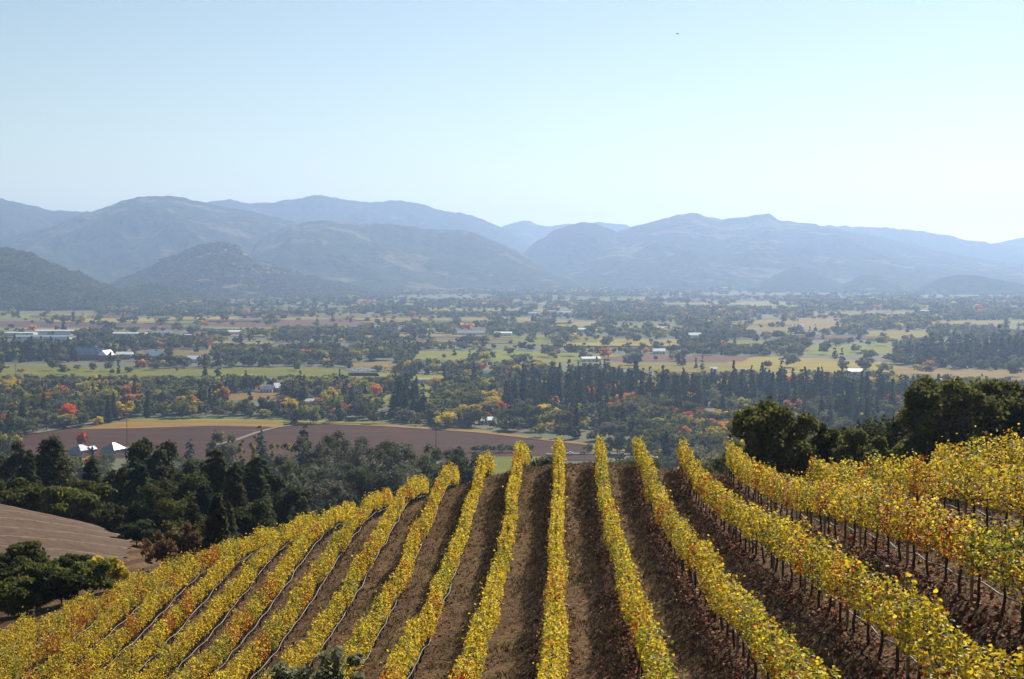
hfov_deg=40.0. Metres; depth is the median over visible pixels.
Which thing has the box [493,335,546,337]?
field
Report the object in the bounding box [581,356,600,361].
farm building
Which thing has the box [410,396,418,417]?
redwood tree
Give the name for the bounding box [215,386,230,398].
autumn tree
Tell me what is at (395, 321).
field
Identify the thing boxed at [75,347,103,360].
winery
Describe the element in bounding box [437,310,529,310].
field
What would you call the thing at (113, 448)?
house
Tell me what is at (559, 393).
redwood tree
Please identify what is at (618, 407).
broadleaf tree
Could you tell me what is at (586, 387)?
redwood tree
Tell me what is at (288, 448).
oak tree
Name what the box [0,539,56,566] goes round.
oak tree
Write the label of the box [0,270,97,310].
hills
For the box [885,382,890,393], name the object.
redwood tree
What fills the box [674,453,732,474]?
oak tree
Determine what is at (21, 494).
oak tree
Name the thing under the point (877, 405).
redwood tree
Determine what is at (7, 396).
broadleaf tree
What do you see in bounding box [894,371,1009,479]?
oak tree
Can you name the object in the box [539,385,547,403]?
redwood tree
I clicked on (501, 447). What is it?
shrub
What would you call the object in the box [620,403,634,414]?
broadleaf tree
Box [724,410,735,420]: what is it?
broadleaf tree
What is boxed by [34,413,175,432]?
road
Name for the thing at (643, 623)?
vine row
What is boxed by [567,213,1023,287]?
mountains
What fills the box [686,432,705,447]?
broadleaf tree
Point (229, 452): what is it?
oak tree
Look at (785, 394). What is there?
redwood tree
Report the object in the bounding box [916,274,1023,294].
hills
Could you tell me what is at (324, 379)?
autumn tree
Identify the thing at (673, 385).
redwood tree
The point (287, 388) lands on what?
broadleaf tree
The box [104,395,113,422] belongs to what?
redwood tree
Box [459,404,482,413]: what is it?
autumn tree
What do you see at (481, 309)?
field
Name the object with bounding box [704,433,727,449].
broadleaf tree
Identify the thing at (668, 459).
broadleaf tree
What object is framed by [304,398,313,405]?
house
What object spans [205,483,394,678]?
vine row
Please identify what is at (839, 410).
redwood tree
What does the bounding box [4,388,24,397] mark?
broadleaf tree
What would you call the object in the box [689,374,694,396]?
redwood tree
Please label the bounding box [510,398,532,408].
broadleaf tree
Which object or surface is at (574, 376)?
redwood tree
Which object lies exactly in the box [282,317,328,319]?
field
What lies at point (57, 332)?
warehouse
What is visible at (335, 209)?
mountains
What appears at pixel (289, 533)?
vine row
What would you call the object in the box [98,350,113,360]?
winery wing
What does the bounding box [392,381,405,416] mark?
redwood tree
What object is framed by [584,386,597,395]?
autumn tree
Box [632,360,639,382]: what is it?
redwood tree
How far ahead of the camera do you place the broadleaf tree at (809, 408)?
1161.61 m
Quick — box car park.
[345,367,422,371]
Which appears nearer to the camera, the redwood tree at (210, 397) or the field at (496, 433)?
the field at (496, 433)
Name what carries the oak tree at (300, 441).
on the hillside
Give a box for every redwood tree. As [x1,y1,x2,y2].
[2,411,16,433]
[17,393,28,430]
[40,392,48,410]
[77,457,82,472]
[89,446,95,471]
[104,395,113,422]
[110,392,118,418]
[132,378,136,394]
[143,391,150,416]
[207,386,213,409]
[296,370,303,400]
[297,382,307,400]
[334,397,342,420]
[341,383,347,401]
[346,387,355,406]
[387,383,398,416]
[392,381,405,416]
[399,386,409,418]
[403,372,408,386]
[410,381,414,409]
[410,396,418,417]
[414,376,419,395]
[415,385,419,399]
[417,383,427,418]
[501,380,510,409]
[503,381,511,398]
[519,364,527,396]
[519,380,526,399]
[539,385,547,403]
[541,375,546,400]
[546,378,550,395]
[547,384,554,405]
[548,368,552,383]
[553,371,564,397]
[554,372,563,404]
[563,359,574,397]
[567,381,575,403]
[572,370,577,381]
[572,399,581,437]
[577,381,588,403]
[578,367,581,391]
[583,379,589,399]
[585,364,593,387]
[588,387,593,403]
[594,370,598,381]
[595,369,602,402]
[601,369,605,380]
[601,377,607,399]
[602,358,607,373]
[602,406,610,422]
[604,391,609,403]
[610,380,615,399]
[612,367,617,385]
[616,368,620,379]
[618,374,623,399]
[618,403,626,422]
[619,368,624,386]
[623,368,635,390]
[626,370,636,392]
[629,417,634,437]
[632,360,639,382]
[638,372,645,395]
[647,366,653,389]
[659,365,667,392]
[660,430,671,456]
[665,371,671,390]
[668,375,678,398]
[673,394,679,409]
[675,375,680,392]
[680,372,685,391]
[681,384,685,399]
[682,387,690,403]
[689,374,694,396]
[692,375,703,405]
[695,387,702,407]
[704,377,709,389]
[709,368,713,384]
[713,369,717,391]
[719,392,726,409]
[720,373,726,395]
[726,381,732,398]
[731,360,736,386]
[731,376,739,391]
[736,369,745,396]
[743,382,749,398]
[749,365,754,389]
[750,374,757,398]
[757,362,765,391]
[761,374,769,390]
[767,369,771,383]
[768,372,777,400]
[768,383,774,398]
[769,389,773,403]
[775,369,783,392]
[778,360,785,380]
[778,389,782,406]
[781,370,789,393]
[782,381,789,400]
[785,382,790,397]
[789,368,794,388]
[791,389,796,403]
[792,376,797,398]
[796,369,803,385]
[798,366,808,394]
[800,399,806,413]
[811,376,817,399]
[814,373,819,395]
[817,367,819,385]
[817,393,825,415]
[818,366,823,385]
[822,371,829,395]
[824,404,834,427]
[831,377,837,395]
[836,370,840,382]
[836,395,842,418]
[839,367,844,395]
[843,377,848,391]
[843,390,853,415]
[848,378,857,407]
[848,411,855,426]
[852,404,860,424]
[858,372,863,393]
[859,398,862,412]
[861,397,872,425]
[863,374,869,398]
[872,371,881,386]
[874,395,880,414]
[875,371,882,399]
[878,369,885,385]
[878,377,886,400]
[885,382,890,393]
[887,379,896,406]
[901,375,907,401]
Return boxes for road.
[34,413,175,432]
[217,423,329,444]
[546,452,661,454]
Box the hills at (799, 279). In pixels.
[746,266,842,292]
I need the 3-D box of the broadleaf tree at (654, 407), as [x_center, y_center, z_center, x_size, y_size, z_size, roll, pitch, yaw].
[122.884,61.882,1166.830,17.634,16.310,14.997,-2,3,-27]
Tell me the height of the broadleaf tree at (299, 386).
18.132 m
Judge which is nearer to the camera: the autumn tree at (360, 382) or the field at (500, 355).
the autumn tree at (360, 382)
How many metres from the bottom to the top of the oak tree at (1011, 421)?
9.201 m
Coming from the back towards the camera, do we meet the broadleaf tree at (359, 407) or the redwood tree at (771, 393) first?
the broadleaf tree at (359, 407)
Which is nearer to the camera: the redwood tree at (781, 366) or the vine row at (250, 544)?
the vine row at (250, 544)
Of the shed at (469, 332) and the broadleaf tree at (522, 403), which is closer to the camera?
the broadleaf tree at (522, 403)
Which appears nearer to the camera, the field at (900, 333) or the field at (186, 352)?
the field at (186, 352)
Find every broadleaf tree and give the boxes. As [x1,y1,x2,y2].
[0,391,11,402]
[0,417,35,430]
[0,435,14,449]
[0,449,11,457]
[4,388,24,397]
[11,397,29,405]
[25,394,44,406]
[28,386,43,394]
[31,410,49,424]
[36,409,57,429]
[48,390,72,402]
[49,398,68,405]
[64,460,81,473]
[70,400,86,408]
[70,470,85,479]
[81,397,104,408]
[86,453,116,467]
[89,393,116,407]
[98,464,109,471]
[135,394,144,400]
[154,385,178,390]
[166,399,198,417]
[170,460,184,470]
[171,386,189,396]
[174,395,193,404]
[194,457,205,461]
[257,395,273,408]
[281,384,295,397]
[286,379,297,385]
[292,385,310,396]
[293,386,311,399]
[321,394,347,404]
[349,400,367,419]
[371,392,385,400]
[379,376,394,392]
[431,407,446,417]
[442,391,467,403]
[443,399,459,408]
[443,409,464,425]
[462,408,487,421]
[466,390,482,395]
[488,382,505,393]
[502,407,530,418]
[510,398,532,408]
[518,406,544,422]
[534,406,551,423]
[552,410,574,424]
[557,407,588,423]
[594,420,620,434]
[599,408,618,416]
[601,403,626,420]
[606,432,626,452]
[614,424,629,436]
[619,418,651,430]
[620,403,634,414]
[621,400,645,415]
[624,437,661,453]
[625,395,637,400]
[634,397,651,407]
[638,394,651,401]
[640,428,663,435]
[641,431,661,451]
[643,422,670,432]
[649,405,666,417]
[651,397,667,403]
[651,427,676,434]
[651,432,663,453]
[651,456,675,469]
[655,398,675,407]
[658,422,687,433]
[659,430,682,446]
[662,406,673,413]
[666,411,681,424]
[668,434,682,448]
[671,401,700,413]
[672,450,703,467]
[674,434,698,448]
[675,438,696,447]
[678,430,696,435]
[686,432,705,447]
[689,444,721,462]
[696,432,723,448]
[700,419,718,432]
[703,444,723,454]
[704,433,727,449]
[705,412,725,420]
[710,394,738,406]
[720,428,738,439]
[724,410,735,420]
[749,395,777,399]
[750,399,763,405]
[803,404,816,414]
[806,401,819,414]
[813,395,834,406]
[816,411,836,422]
[825,416,854,427]
[829,419,853,428]
[871,412,892,420]
[879,403,898,417]
[894,403,903,410]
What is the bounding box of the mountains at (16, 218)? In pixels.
[0,198,88,238]
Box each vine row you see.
[0,567,148,678]
[0,588,94,671]
[0,606,36,656]
[12,550,193,678]
[52,536,237,678]
[89,523,276,678]
[120,510,316,678]
[157,500,357,678]
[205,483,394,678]
[241,474,429,678]
[316,460,460,678]
[379,450,495,678]
[446,436,531,678]
[533,436,575,678]
[592,434,685,678]
[631,435,840,678]
[676,436,1023,678]
[723,436,1023,632]
[805,441,1023,541]
[930,423,1023,496]
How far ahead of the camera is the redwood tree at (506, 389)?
1252.85 m
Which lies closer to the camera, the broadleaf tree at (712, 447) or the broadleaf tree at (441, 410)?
the broadleaf tree at (712, 447)
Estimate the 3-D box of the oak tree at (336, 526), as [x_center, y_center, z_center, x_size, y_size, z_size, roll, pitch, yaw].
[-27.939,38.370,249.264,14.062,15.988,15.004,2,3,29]
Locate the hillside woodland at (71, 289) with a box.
[0,241,399,309]
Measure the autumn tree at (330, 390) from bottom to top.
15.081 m
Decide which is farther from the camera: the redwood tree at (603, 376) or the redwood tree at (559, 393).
the redwood tree at (603, 376)
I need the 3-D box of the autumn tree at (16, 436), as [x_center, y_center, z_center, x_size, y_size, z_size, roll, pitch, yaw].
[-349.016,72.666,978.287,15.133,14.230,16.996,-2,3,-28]
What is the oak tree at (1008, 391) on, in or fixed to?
on the hillside
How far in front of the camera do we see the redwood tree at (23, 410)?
1109.65 m
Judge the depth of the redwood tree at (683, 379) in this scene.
1361.65 m
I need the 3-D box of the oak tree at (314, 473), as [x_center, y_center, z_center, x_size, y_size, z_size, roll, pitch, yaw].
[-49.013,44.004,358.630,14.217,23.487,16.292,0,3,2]
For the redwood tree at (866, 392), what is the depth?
1263.30 m
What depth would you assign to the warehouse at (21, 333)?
2574.01 m
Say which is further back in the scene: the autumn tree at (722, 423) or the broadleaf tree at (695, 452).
the autumn tree at (722, 423)
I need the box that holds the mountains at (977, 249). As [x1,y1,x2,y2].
[822,225,1023,263]
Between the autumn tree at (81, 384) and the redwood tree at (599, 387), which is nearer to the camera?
the redwood tree at (599, 387)
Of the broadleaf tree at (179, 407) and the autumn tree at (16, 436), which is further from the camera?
the broadleaf tree at (179, 407)
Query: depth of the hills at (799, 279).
7291.94 m
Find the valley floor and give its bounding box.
[0,290,1023,481]
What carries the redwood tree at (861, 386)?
on the valley floor
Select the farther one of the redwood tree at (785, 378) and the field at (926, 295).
the field at (926, 295)
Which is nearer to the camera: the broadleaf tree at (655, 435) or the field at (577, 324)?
the broadleaf tree at (655, 435)
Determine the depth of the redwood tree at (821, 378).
1350.86 m
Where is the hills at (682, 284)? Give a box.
[653,281,714,291]
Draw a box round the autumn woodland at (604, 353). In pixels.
[1,286,1023,428]
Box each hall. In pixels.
[115,352,133,358]
[145,350,165,359]
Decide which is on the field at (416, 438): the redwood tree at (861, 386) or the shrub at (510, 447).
the shrub at (510, 447)
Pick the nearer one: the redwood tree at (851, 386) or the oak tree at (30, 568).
the oak tree at (30, 568)
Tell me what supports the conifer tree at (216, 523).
on the hillside
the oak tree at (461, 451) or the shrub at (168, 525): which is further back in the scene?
the oak tree at (461, 451)
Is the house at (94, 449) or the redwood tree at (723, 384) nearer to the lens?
the house at (94, 449)
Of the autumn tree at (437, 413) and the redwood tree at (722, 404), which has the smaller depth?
the autumn tree at (437, 413)
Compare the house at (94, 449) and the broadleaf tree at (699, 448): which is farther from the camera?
the house at (94, 449)
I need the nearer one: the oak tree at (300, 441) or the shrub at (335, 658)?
the shrub at (335, 658)
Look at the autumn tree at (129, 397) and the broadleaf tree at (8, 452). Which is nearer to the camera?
the broadleaf tree at (8, 452)
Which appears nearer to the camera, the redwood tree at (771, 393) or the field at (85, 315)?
the redwood tree at (771, 393)
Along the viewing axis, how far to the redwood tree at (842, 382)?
1326.84 m
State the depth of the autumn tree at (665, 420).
1116.08 m
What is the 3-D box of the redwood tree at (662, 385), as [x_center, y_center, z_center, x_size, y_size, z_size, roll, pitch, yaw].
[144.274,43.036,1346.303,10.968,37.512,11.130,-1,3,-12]
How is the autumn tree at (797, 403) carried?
on the valley floor
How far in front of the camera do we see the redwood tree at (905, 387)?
1335.29 m
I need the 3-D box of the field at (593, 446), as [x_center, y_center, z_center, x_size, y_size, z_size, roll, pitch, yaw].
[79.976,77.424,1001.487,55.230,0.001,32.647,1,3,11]
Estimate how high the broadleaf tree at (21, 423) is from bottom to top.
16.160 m
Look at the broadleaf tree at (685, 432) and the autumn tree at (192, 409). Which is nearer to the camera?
the broadleaf tree at (685, 432)
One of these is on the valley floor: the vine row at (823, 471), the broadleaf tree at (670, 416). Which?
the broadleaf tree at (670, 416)
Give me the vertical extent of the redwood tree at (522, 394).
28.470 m
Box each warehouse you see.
[3,332,37,335]
[12,335,75,340]
[30,330,73,334]
[112,332,153,336]
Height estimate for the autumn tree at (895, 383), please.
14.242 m
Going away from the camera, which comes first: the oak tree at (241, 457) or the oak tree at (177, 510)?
the oak tree at (177, 510)
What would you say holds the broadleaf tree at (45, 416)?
on the valley floor
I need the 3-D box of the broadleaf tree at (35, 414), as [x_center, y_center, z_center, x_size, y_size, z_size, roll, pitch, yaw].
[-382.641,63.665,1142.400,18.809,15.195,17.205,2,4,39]
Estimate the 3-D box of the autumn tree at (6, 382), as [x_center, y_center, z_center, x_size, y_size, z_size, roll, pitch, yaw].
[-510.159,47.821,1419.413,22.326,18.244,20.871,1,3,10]
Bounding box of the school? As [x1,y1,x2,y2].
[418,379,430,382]
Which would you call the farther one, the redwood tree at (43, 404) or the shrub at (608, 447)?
the redwood tree at (43, 404)
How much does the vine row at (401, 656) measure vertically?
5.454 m
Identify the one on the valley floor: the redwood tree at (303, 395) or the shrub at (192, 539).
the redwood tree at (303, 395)
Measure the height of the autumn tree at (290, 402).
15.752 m
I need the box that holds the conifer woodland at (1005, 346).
[0,285,1023,433]
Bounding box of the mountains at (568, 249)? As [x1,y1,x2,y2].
[523,222,624,273]
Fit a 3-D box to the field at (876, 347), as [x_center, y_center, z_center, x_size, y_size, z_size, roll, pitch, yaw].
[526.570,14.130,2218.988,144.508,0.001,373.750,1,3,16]
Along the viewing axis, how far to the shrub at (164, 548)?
119.01 m
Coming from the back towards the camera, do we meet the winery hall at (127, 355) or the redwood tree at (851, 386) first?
the winery hall at (127, 355)
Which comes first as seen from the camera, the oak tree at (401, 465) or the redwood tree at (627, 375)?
the oak tree at (401, 465)
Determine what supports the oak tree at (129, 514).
on the hillside
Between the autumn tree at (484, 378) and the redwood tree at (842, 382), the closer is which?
the redwood tree at (842, 382)
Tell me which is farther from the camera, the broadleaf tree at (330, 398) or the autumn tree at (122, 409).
the broadleaf tree at (330, 398)
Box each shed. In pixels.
[455,331,484,334]
[500,332,511,335]
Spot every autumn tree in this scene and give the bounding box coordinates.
[0,379,15,385]
[1,434,21,442]
[5,411,17,416]
[8,377,21,382]
[35,392,51,402]
[55,414,76,423]
[57,385,68,390]
[57,402,75,416]
[69,390,90,397]
[75,381,97,390]
[88,386,97,393]
[96,387,117,395]
[114,401,134,418]
[120,393,145,400]
[122,382,140,393]
[147,389,174,402]
[170,396,185,405]
[185,390,197,396]
[185,404,197,414]
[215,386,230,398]
[225,400,235,411]
[281,399,298,409]
[300,405,320,422]
[305,379,314,384]
[314,375,337,387]
[320,387,339,396]
[320,392,338,402]
[328,396,344,408]
[349,379,372,386]
[360,393,380,403]
[370,383,382,393]
[403,360,417,371]
[428,363,441,371]
[428,377,446,385]
[433,410,445,424]
[433,411,457,427]
[442,389,459,396]
[445,407,462,419]
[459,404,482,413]
[462,369,471,373]
[477,390,500,397]
[478,362,487,369]
[478,398,500,410]
[480,377,493,383]
[481,379,490,385]
[484,396,505,403]
[492,388,503,394]
[495,401,509,410]
[512,364,527,372]
[529,361,544,368]
[533,424,546,434]
[537,404,550,408]
[540,411,554,423]
[547,407,563,418]
[548,395,559,402]
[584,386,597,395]
[603,397,620,403]
[614,391,636,399]
[636,406,648,413]
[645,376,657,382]
[652,417,668,424]
[671,414,694,428]
[675,425,692,434]
[685,411,692,416]
[688,415,700,430]
[698,428,725,434]
[706,425,728,435]
[708,418,728,426]
[712,409,721,413]
[736,397,750,406]
[783,399,802,410]
[886,380,898,388]
[889,374,902,382]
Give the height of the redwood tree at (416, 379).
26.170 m
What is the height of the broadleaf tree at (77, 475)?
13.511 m
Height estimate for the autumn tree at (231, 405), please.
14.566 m
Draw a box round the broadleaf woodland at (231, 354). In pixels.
[0,286,1023,482]
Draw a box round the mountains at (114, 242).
[0,196,300,283]
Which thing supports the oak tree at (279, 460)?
on the hillside
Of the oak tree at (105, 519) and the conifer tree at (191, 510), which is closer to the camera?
the conifer tree at (191, 510)
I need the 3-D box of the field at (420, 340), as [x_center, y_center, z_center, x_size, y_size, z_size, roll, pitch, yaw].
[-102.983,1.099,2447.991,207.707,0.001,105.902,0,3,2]
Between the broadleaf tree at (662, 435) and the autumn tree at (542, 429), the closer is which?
the broadleaf tree at (662, 435)
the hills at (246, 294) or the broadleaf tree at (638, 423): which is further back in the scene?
the hills at (246, 294)
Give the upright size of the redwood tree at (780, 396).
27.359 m
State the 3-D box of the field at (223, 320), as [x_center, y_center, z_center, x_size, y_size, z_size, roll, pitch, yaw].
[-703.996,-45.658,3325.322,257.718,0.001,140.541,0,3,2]
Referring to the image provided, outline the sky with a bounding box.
[0,0,1023,243]
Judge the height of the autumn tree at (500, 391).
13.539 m
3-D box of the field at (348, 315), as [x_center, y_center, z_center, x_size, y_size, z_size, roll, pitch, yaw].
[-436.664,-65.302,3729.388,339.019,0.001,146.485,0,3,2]
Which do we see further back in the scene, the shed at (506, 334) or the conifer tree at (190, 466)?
the shed at (506, 334)
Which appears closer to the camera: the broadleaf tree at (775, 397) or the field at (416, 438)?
the field at (416, 438)
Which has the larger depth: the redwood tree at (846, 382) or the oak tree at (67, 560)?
the redwood tree at (846, 382)
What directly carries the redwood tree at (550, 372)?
on the valley floor
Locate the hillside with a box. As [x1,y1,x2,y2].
[0,463,1023,678]
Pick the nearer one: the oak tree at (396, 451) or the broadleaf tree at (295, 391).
the oak tree at (396, 451)
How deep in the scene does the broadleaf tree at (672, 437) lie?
960.06 m
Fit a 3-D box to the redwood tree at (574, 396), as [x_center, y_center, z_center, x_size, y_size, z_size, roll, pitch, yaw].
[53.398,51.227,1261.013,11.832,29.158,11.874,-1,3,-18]
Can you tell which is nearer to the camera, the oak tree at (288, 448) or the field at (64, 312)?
the oak tree at (288, 448)
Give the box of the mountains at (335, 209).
[207,195,530,253]
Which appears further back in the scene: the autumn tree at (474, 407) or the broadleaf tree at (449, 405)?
the broadleaf tree at (449, 405)
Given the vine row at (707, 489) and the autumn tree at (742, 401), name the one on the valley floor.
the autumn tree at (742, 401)
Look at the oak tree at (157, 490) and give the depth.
187.26 m
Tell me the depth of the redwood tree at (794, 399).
1218.09 m
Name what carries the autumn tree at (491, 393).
on the valley floor
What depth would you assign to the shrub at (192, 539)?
121.83 m
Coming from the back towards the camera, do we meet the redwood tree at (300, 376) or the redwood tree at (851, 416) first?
the redwood tree at (300, 376)
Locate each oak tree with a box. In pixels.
[0,439,24,490]
[0,477,45,508]
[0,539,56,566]
[0,559,24,581]
[0,575,52,616]
[13,560,70,579]
[29,566,87,604]
[37,479,117,519]
[56,553,93,569]
[70,558,118,594]
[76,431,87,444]
[78,502,124,528]
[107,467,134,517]
[115,495,157,540]
[116,519,159,545]
[125,436,182,485]
[134,472,212,532]
[154,496,193,523]
[162,519,207,561]
[175,513,207,522]
[204,429,242,465]
[231,499,273,555]
[237,440,245,465]
[249,435,259,463]
[263,472,303,540]
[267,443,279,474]
[272,453,295,478]
[273,435,313,472]
[275,473,310,511]
[277,459,318,484]
[280,487,319,541]
[284,444,293,460]
[291,465,346,510]
[302,439,333,484]
[304,443,346,483]
[307,482,352,517]
[316,461,363,503]
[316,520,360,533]
[320,430,364,481]
[334,436,378,487]
[340,463,394,511]
[342,436,388,478]
[359,467,410,517]
[361,439,404,473]
[374,444,412,475]
[388,441,417,464]
[394,461,431,502]
[398,446,443,496]
[408,463,460,502]
[422,443,453,478]
[435,447,467,488]
[446,451,479,484]
[461,454,487,482]
[508,453,564,471]
[624,459,664,468]
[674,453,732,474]
[719,396,822,478]
[728,438,786,473]
[794,422,844,480]
[830,427,895,482]
[833,412,912,482]
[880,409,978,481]
[892,435,938,478]
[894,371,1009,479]
[969,373,1023,472]
[998,397,1023,460]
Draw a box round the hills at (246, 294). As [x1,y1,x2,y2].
[123,245,395,298]
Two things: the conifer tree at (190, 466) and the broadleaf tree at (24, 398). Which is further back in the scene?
the broadleaf tree at (24, 398)
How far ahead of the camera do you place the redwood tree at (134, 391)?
1343.22 m
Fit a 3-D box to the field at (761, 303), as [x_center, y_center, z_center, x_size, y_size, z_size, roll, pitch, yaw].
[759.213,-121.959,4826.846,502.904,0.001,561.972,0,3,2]
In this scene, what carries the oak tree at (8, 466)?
on the hillside
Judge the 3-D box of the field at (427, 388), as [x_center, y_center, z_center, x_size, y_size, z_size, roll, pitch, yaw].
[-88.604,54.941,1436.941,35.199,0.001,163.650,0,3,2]
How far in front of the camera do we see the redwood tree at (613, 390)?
1301.42 m
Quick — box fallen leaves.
[0,463,1023,678]
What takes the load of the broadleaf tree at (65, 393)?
on the valley floor
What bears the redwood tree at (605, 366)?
on the valley floor
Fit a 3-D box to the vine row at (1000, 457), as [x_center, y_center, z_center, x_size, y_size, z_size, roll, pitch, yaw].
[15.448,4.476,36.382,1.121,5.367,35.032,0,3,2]
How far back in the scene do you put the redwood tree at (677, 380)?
1317.68 m
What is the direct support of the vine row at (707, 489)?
on the hillside
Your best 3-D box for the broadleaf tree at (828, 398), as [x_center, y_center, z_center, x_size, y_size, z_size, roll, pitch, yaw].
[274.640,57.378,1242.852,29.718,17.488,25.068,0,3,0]
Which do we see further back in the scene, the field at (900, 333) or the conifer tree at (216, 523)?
the field at (900, 333)
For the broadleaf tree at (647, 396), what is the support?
on the valley floor
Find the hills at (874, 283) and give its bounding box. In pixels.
[834,274,912,292]
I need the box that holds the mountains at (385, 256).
[250,220,588,290]
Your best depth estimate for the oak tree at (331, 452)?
421.72 m
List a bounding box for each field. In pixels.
[0,310,97,313]
[0,314,97,318]
[0,321,173,328]
[0,327,91,330]
[0,366,376,375]
[0,504,132,595]
[17,424,595,460]
[30,315,133,316]
[53,316,238,321]
[80,421,285,428]
[118,418,387,423]
[128,349,209,354]
[145,321,193,322]
[169,319,265,320]
[184,327,270,328]
[207,319,331,326]
[212,341,274,343]
[229,393,287,399]
[230,334,335,336]
[243,306,347,306]
[243,309,342,309]
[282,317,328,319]
[287,314,404,315]
[287,422,588,444]
[320,316,436,317]
[329,318,364,324]
[348,373,390,377]
[352,318,451,319]
[352,362,396,366]
[363,320,425,321]
[371,320,479,321]
[383,394,391,403]
[396,294,495,298]
[400,334,481,336]
[407,339,512,341]
[411,374,443,379]
[414,350,625,362]
[419,386,433,400]
[423,340,520,342]
[424,340,490,341]
[429,308,542,310]
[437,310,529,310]
[461,317,530,320]
[473,456,544,475]
[478,335,613,345]
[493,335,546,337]
[517,321,567,322]
[546,298,644,301]
[549,322,594,325]
[561,343,671,345]
[592,445,660,451]
[597,338,678,347]
[597,363,732,372]
[602,355,748,361]
[616,323,681,327]
[664,304,749,304]
[666,302,793,305]
[700,291,889,295]
[727,340,768,344]
[728,357,893,372]
[731,323,796,324]
[736,318,841,330]
[750,317,789,318]
[796,336,889,338]
[803,343,892,355]
[813,311,913,315]
[867,329,928,337]
[889,365,1023,379]
[922,294,1009,297]
[941,320,1023,323]
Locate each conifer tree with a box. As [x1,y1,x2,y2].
[8,448,45,512]
[31,433,79,519]
[75,458,102,519]
[98,469,116,532]
[111,456,157,542]
[176,458,201,488]
[181,501,202,568]
[182,438,197,468]
[194,482,212,516]
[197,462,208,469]
[198,492,236,567]
[199,448,259,555]
[219,462,257,555]
[222,501,240,555]
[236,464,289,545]
[242,455,279,554]
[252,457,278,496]
[255,426,271,467]
[294,425,308,468]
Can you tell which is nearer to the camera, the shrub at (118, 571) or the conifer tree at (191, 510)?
the shrub at (118, 571)
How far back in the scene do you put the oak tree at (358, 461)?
444.98 m
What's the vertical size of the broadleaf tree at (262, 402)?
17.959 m
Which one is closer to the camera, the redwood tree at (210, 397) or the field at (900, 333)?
the redwood tree at (210, 397)
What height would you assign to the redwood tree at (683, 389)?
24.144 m
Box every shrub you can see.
[91,554,131,580]
[138,529,181,574]
[154,519,195,565]
[178,522,205,567]
[261,644,347,678]
[325,651,365,678]
[476,444,489,450]
[496,443,507,450]
[507,445,514,450]
[525,444,533,450]
[581,444,593,451]
[602,443,614,450]
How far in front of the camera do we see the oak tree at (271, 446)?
623.91 m
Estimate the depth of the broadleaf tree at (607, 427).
1049.78 m
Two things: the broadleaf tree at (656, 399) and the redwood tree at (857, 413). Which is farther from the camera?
the broadleaf tree at (656, 399)
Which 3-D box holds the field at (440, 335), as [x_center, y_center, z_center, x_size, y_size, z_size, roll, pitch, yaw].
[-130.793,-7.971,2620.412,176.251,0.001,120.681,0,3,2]
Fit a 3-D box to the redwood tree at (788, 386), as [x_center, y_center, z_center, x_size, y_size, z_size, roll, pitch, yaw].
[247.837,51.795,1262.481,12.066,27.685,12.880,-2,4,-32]
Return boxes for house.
[68,442,89,454]
[87,446,97,452]
[101,442,125,453]
[187,356,202,362]
[260,386,273,392]
[272,383,280,391]
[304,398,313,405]
[478,417,494,424]
[482,370,492,376]
[652,348,664,353]
[688,333,700,336]
[705,408,717,412]
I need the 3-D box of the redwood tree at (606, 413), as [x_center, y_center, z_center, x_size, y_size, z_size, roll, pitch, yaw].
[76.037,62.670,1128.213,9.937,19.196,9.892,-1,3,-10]
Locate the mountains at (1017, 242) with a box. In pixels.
[993,238,1023,246]
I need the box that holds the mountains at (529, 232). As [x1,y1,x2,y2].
[502,221,629,244]
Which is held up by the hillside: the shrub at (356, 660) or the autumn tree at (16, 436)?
the shrub at (356, 660)
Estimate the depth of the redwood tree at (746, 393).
1292.84 m
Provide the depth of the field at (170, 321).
3248.58 m
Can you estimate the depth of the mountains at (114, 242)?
8350.18 m
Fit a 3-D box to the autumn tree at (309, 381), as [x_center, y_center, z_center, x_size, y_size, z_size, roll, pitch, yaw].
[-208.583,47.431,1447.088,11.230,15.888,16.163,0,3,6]
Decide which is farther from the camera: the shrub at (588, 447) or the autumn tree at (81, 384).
the autumn tree at (81, 384)
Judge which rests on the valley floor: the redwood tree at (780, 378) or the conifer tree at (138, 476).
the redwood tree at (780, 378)
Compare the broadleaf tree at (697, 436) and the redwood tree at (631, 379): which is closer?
the broadleaf tree at (697, 436)
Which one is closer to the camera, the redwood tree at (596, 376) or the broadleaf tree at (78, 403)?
the broadleaf tree at (78, 403)
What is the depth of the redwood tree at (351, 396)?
1251.52 m
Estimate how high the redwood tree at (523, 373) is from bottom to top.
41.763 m
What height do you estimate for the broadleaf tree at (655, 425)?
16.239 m
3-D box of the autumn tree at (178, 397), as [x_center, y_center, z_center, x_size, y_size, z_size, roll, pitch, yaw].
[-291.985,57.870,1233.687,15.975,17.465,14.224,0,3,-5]
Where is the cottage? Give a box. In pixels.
[709,367,717,373]
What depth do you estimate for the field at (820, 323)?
3183.95 m
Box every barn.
[228,330,243,333]
[847,369,862,372]

